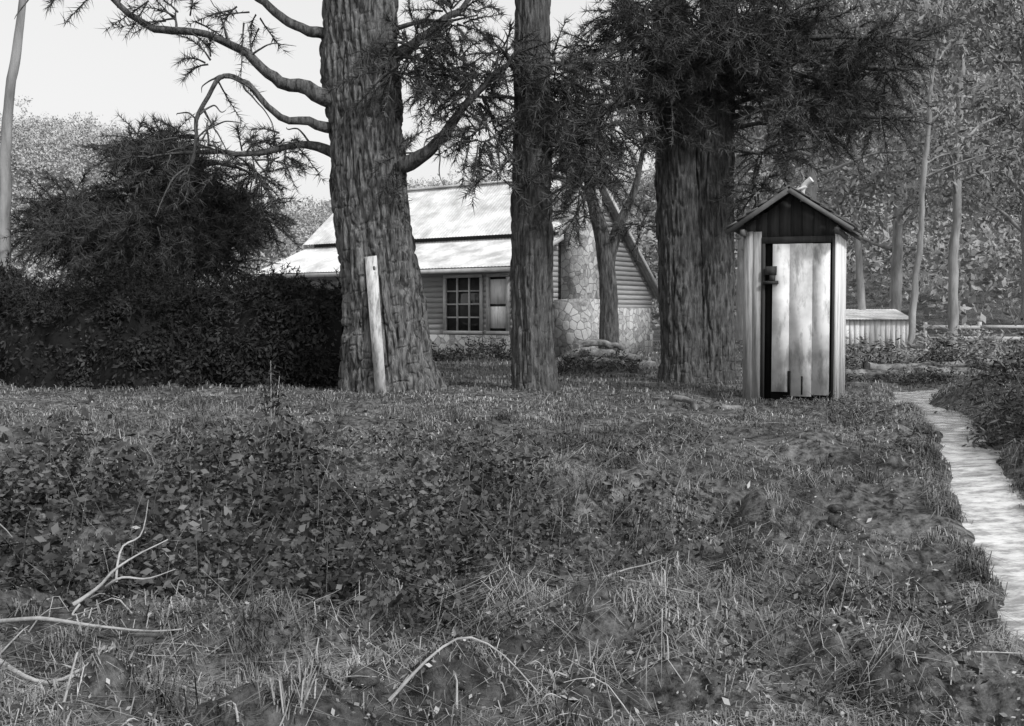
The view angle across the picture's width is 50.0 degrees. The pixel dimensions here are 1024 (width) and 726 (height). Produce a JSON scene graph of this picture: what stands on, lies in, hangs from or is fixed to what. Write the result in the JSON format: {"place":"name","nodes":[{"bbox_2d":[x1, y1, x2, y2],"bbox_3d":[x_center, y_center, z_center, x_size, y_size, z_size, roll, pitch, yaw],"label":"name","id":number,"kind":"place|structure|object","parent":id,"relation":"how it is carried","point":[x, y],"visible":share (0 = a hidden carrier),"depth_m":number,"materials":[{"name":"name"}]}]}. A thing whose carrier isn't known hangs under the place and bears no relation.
{"place":"outdoors","nodes":[
{"label":"outdoors","id":0,"kind":"place"},
{"bbox_2d":[0,0,1020,227],"label":"sky","id":1,"kind":"structure","parent":0,"point":[65,70],"materials":[{"name":"white"}]},
{"bbox_2d":[0,22,1023,725],"bbox_3d":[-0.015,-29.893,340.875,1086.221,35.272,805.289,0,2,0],"label":"ground","id":2,"kind":"structure","parent":0,"point":[862,504],"depth_m":6.97,"materials":[{"name":"plant"}]},
{"bbox_2d":[0,0,25,272],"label":"dead tree","id":3,"kind":"object","parent":2,"relation":"on","point":[5,157],"visible":0.7,"depth_m":18.00,"materials":[{"name":"grey wood"}]},
{"bbox_2d":[0,664,66,697],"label":"weed patch","id":4,"kind":"object","parent":2,"relation":"on","point":[38,676],"visible":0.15,"depth_m":4.57,"materials":[{"name":"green plant"}]},
{"bbox_2d":[0,398,183,592],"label":"weed patch","id":5,"kind":"object","parent":2,"relation":"on","point":[30,484],"visible":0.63,"depth_m":7.32,"materials":[{"name":"grey plant"}]},
{"bbox_2d":[0,109,313,295],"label":"cypress tree","id":6,"kind":"object","parent":2,"relation":"on","point":[80,228],"visible":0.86,"depth_m":18.20,"materials":[{"name":"black plant"}]},
{"bbox_2d":[0,251,343,389],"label":"hedge","id":7,"kind":"object","parent":2,"relation":"on","point":[119,329],"visible":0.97,"depth_m":15.62,"materials":[{"name":"black plant"}]},
{"bbox_2d":[0,395,499,644],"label":"weed patch","id":8,"kind":"object","parent":2,"relation":"on","point":[310,575],"visible":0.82,"depth_m":6.80,"materials":[{"name":"grey plant"}]},
{"bbox_2d":[253,358,286,422],"bbox_3d":[-2.198,0.262,10.007,0.300,0.674,0.193,0,2,0],"label":"tall weed","id":9,"kind":"object","parent":2,"relation":"on","point":[266,397],"visible":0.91,"depth_m":10.02,"materials":[{"name":"grey plant"}]},
{"bbox_2d":[14,0,551,393],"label":"pine tree","id":10,"kind":"object","parent":2,"relation":"on","point":[358,93],"visible":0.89,"depth_m":14.21,"materials":[{"name":"grey plant"}]},
{"bbox_2d":[13,554,591,682],"bbox_3d":[-0.948,1.323,5.276,2.700,0.671,1.208,0,2,0],"label":"weed patch","id":11,"kind":"object","parent":2,"relation":"on","point":[549,609],"visible":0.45,"depth_m":5.47,"materials":[{"name":"grey plant"}]},
{"bbox_2d":[140,409,561,491],"bbox_3d":[-1.271,0.733,8.696,3.446,0.705,1.521,0,2,0],"label":"weed patch","id":12,"kind":"object","parent":2,"relation":"on","point":[341,436],"visible":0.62,"depth_m":8.69,"materials":[{"name":"grey plant"}]},
{"bbox_2d":[365,256,385,393],"bbox_3d":[-1.750,-0.468,14.072,0.160,1.828,0.429,-1,3,-23],"label":"leaning plank","id":13,"kind":"object","parent":2,"relation":"on","point":[372,279],"visible":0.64,"depth_m":14.07,"materials":[{"name":"grey wood"}]},
{"bbox_2d":[0,19,845,286],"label":"distant forest","id":14,"kind":"object","parent":2,"relation":"on","point":[308,219],"visible":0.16,"depth_m":151.84,"materials":[{"name":"grey plant"}]},
{"bbox_2d":[281,422,607,618],"bbox_3d":[-0.420,0.965,7.194,2.177,0.993,2.394,0,2,0],"label":"weed patch","id":15,"kind":"object","parent":2,"relation":"on","point":[462,540],"visible":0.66,"depth_m":7.00,"materials":[{"name":"grey plant"}]},
{"bbox_2d":[252,154,657,359],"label":"cottage","id":16,"kind":"structure","parent":2,"relation":"on","point":[463,253],"depth_m":27.59,"materials":[{"name":"white wood"}]},
{"bbox_2d":[337,273,509,334],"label":"window frames","id":17,"kind":"structure","parent":16,"relation":"in","point":[488,332],"depth_m":26.47,"materials":[{"name":"paint"}]},
{"bbox_2d":[447,277,505,330],"bbox_3d":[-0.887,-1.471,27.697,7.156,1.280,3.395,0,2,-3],"label":"window glass","id":18,"kind":"structure","parent":16,"relation":"in","point":[451,282],"depth_m":26.80,"materials":[{"name":"black glass"}]},
{"bbox_2d":[431,336,511,361],"bbox_3d":[-1.020,-0.279,25.236,3.713,0.680,1.276,0,2,0],"label":"bracken","id":19,"kind":"object","parent":2,"relation":"on","point":[496,351],"visible":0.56,"depth_m":25.12,"materials":[{"name":"grey plant"}]},
{"bbox_2d":[455,164,511,181],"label":"gum tree","id":20,"kind":"object","parent":2,"relation":"on","point":[494,179],"visible":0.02,"depth_m":46.28,"materials":[{"name":"grey plant"}]},
{"bbox_2d":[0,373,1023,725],"bbox_3d":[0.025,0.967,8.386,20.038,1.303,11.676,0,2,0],"label":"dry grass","id":21,"kind":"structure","parent":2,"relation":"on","point":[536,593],"depth_m":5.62,"materials":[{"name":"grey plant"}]},
{"bbox_2d":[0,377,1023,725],"bbox_3d":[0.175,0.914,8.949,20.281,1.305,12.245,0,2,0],"label":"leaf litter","id":22,"kind":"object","parent":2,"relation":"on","point":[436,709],"visible":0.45,"depth_m":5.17,"materials":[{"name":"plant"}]},
{"bbox_2d":[0,379,1023,725],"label":"soil clods","id":23,"kind":"object","parent":2,"relation":"on","point":[366,677],"visible":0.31,"depth_m":6.22,"materials":[{"name":"soil"}]},
{"bbox_2d":[0,394,1023,725],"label":"fallen sticks","id":24,"kind":"object","parent":2,"relation":"on","point":[118,564],"visible":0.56,"depth_m":5.24,"materials":[{"name":"grey wood"}]},
{"bbox_2d":[407,0,661,392],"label":"pine tree","id":25,"kind":"object","parent":2,"relation":"on","point":[536,115],"visible":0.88,"depth_m":14.32,"materials":[{"name":"grey plant"}]},
{"bbox_2d":[407,424,727,493],"bbox_3d":[0.532,0.729,8.911,2.643,0.428,1.945,0,2,0],"label":"weed patch","id":26,"kind":"object","parent":2,"relation":"on","point":[536,432],"visible":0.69,"depth_m":9.15,"materials":[{"name":"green plant"}]},
{"bbox_2d":[491,77,655,357],"bbox_3d":[1.794,-2.914,22.155,4.242,6.183,3.239,1,3,23],"label":"tree","id":27,"kind":"object","parent":2,"relation":"on","point":[607,243],"visible":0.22,"depth_m":22.29,"materials":[{"name":"grey plant"}]},
{"bbox_2d":[573,339,623,350],"bbox_3d":[1.686,-0.355,21.441,1.018,0.243,0.236,0,2,-9],"label":"fallen log","id":28,"kind":"object","parent":2,"relation":"on","point":[596,342],"visible":0.88,"depth_m":21.39,"materials":[{"name":"grey wood"}]},
{"bbox_2d":[562,347,641,361],"bbox_3d":[1.725,-0.160,21.189,1.565,0.304,0.324,0,2,-8],"label":"fallen log","id":29,"kind":"object","parent":2,"relation":"on","point":[599,352],"visible":0.66,"depth_m":21.14,"materials":[{"name":"grey wood"}]},
{"bbox_2d":[556,345,659,374],"bbox_3d":[1.866,-0.015,19.787,3.207,0.608,1.602,0,2,0],"label":"bracken","id":30,"kind":"object","parent":2,"relation":"on","point":[565,363],"visible":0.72,"depth_m":19.75,"materials":[{"name":"grey plant"}]},
{"bbox_2d":[571,357,655,370],"bbox_3d":[1.908,0.024,20.818,1.658,0.303,0.359,-1,2,-16],"label":"fallen log","id":31,"kind":"object","parent":2,"relation":"on","point":[650,364],"visible":0.38,"depth_m":20.81,"materials":[{"name":"grey wood"}]},
{"bbox_2d":[453,455,851,607],"bbox_3d":[0.835,1.066,7.073,2.384,0.763,2.021,0,2,0],"label":"weed patch","id":32,"kind":"object","parent":2,"relation":"on","point":[645,490],"visible":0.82,"depth_m":6.86,"materials":[{"name":"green plant"}]},
{"bbox_2d":[666,395,697,408],"bbox_3d":[1.913,0.447,12.287,0.383,0.180,0.140,1,3,26],"label":"fallen log","id":33,"kind":"object","parent":2,"relation":"on","point":[674,399],"visible":0.89,"depth_m":12.28,"materials":[{"name":"grey wood"}]},
{"bbox_2d":[614,0,779,281],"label":"gum tree","id":34,"kind":"object","parent":2,"relation":"on","point":[653,206],"visible":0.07,"depth_m":38.52,"materials":[{"name":"grey plant"}]},
{"bbox_2d":[712,402,748,409],"bbox_3d":[2.425,0.494,11.850,0.596,0.170,0.144,-1,3,-19],"label":"fallen log","id":35,"kind":"object","parent":2,"relation":"on","point":[715,405],"visible":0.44,"depth_m":11.78,"materials":[{"name":"grey wood"}]},
{"bbox_2d":[630,8,873,339],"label":"gum tree","id":36,"kind":"object","parent":2,"relation":"on","point":[738,309],"visible":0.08,"depth_m":47.72,"materials":[{"name":"grey plant"}]},
{"bbox_2d":[550,0,969,383],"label":"pine tree","id":37,"kind":"object","parent":2,"relation":"on","point":[692,90],"visible":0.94,"depth_m":15.86,"materials":[{"name":"grey plant"}]},
{"bbox_2d":[521,552,1002,725],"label":"weed patch","id":38,"kind":"object","parent":2,"relation":"on","point":[972,665],"visible":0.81,"depth_m":5.17,"materials":[{"name":"grey plant"}]},
{"bbox_2d":[725,177,861,401],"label":"outhouse","id":39,"kind":"structure","parent":2,"relation":"on","point":[794,292],"depth_m":13.01,"materials":[{"name":"grey wood"}]},
{"bbox_2d":[771,243,830,396],"bbox_3d":[3.413,-0.507,12.982,0.663,1.809,0.048,1,3,21],"label":"door","id":40,"kind":"structure","parent":39,"relation":"in","point":[801,297],"depth_m":12.96,"materials":[{"name":"white paint"}]},
{"bbox_2d":[635,0,976,262],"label":"gum tree","id":41,"kind":"object","parent":2,"relation":"on","point":[812,189],"visible":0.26,"depth_m":29.61,"materials":[{"name":"grey plant"}]},
{"bbox_2d":[627,0,1021,333],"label":"hillside forest","id":42,"kind":"object","parent":2,"relation":"on","point":[940,270],"visible":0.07,"depth_m":56.32,"materials":[{"name":"grey plant"}]},
{"bbox_2d":[747,0,947,309],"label":"gum tree","id":43,"kind":"object","parent":2,"relation":"on","point":[860,278],"visible":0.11,"depth_m":34.89,"materials":[{"name":"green plant"}]},
{"bbox_2d":[845,382,869,386],"bbox_3d":[4.548,0.346,15.522,0.975,0.188,0.239,1,3,21],"label":"fallen log","id":44,"kind":"object","parent":2,"relation":"on","point":[857,384],"visible":0.15,"depth_m":15.31,"materials":[{"name":"grey wood"}]},
{"bbox_2d":[776,391,940,453],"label":"fern bank","id":45,"kind":"structure","parent":2,"relation":"on","point":[861,413],"depth_m":11.03,"materials":[{"name":"grey plant"}]},
{"bbox_2d":[845,309,908,350],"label":"shed","id":46,"kind":"structure","parent":2,"relation":"on","point":[886,324],"depth_m":33.02,"materials":[{"name":"paint"}]},
{"bbox_2d":[786,0,988,311],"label":"gum tree","id":47,"kind":"object","parent":2,"relation":"on","point":[895,296],"visible":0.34,"depth_m":41.73,"materials":[{"name":"grey plant"}]},
{"bbox_2d":[756,561,1023,662],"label":"fern bank","id":48,"kind":"structure","parent":2,"relation":"on","point":[942,618],"depth_m":5.83,"materials":[{"name":"grey plant"}]},
{"bbox_2d":[845,362,965,387],"bbox_3d":[6.594,0.252,16.536,5.084,0.573,1.128,0,2,0],"label":"bracken","id":49,"kind":"object","parent":2,"relation":"on","point":[909,378],"visible":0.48,"depth_m":16.53,"materials":[{"name":"grey plant"}]},
{"bbox_2d":[841,0,1023,346],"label":"gum tree","id":50,"kind":"object","parent":2,"relation":"on","point":[1011,111],"visible":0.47,"depth_m":30.77,"materials":[{"name":"grey plant"}]},
{"bbox_2d":[845,319,1023,368],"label":"bracken","id":51,"kind":"object","parent":2,"relation":"on","point":[905,352],"visible":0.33,"depth_m":20.79,"materials":[{"name":"grey plant"}]},
{"bbox_2d":[845,336,1023,378],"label":"bracken","id":52,"kind":"object","parent":2,"relation":"on","point":[944,356],"visible":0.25,"depth_m":17.91,"materials":[{"name":"grey plant"}]},
{"bbox_2d":[845,365,1023,380],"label":"fallen log","id":53,"kind":"object","parent":2,"relation":"on","point":[873,373],"visible":0.21,"depth_m":17.16,"materials":[{"name":"grey wood"}]},
{"bbox_2d":[853,0,1023,355],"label":"gum tree","id":54,"kind":"object","parent":2,"relation":"on","point":[932,19],"visible":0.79,"depth_m":25.76,"materials":[{"name":"grey plant"}]},
{"bbox_2d":[864,357,1023,369],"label":"fallen log","id":55,"kind":"object","parent":2,"relation":"on","point":[874,366],"visible":0.48,"depth_m":17.51,"materials":[{"name":"grey wood"}]},
{"bbox_2d":[895,0,1023,341],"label":"gum tree","id":56,"kind":"object","parent":2,"relation":"on","point":[1019,43],"visible":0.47,"depth_m":33.80,"materials":[{"name":"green plant"}]},
{"bbox_2d":[923,322,1023,349],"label":"rail fence","id":57,"kind":"object","parent":2,"relation":"on","point":[979,326],"visible":0.45,"depth_m":33.09,"materials":[{"name":"paint"}]},
{"bbox_2d":[930,308,1023,413],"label":"fern bank","id":58,"kind":"structure","parent":2,"relation":"on","point":[986,375],"depth_m":12.23,"materials":[{"name":"grey plant"}]},
{"bbox_2d":[948,8,1021,333],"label":"gum tree","id":59,"kind":"object","parent":2,"relation":"on","point":[1011,257],"visible":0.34,"depth_m":44.64,"materials":[{"name":"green plant"}]},
{"bbox_2d":[959,354,1023,469],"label":"fern bank","id":60,"kind":"structure","parent":2,"relation":"on","point":[1017,415],"depth_m":9.69,"materials":[{"name":"grey plant"}]},
{"bbox_2d":[965,1,1021,304],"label":"gum tree","id":61,"kind":"object","parent":2,"relation":"on","point":[980,141],"visible":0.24,"depth_m":37.36,"materials":[{"name":"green plant"}]},
{"bbox_2d":[892,389,1023,639],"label":"stream","id":62,"kind":"structure","parent":0,"point":[997,527],"depth_m":8.17,"materials":[{"name":"liquid"}]}
]}

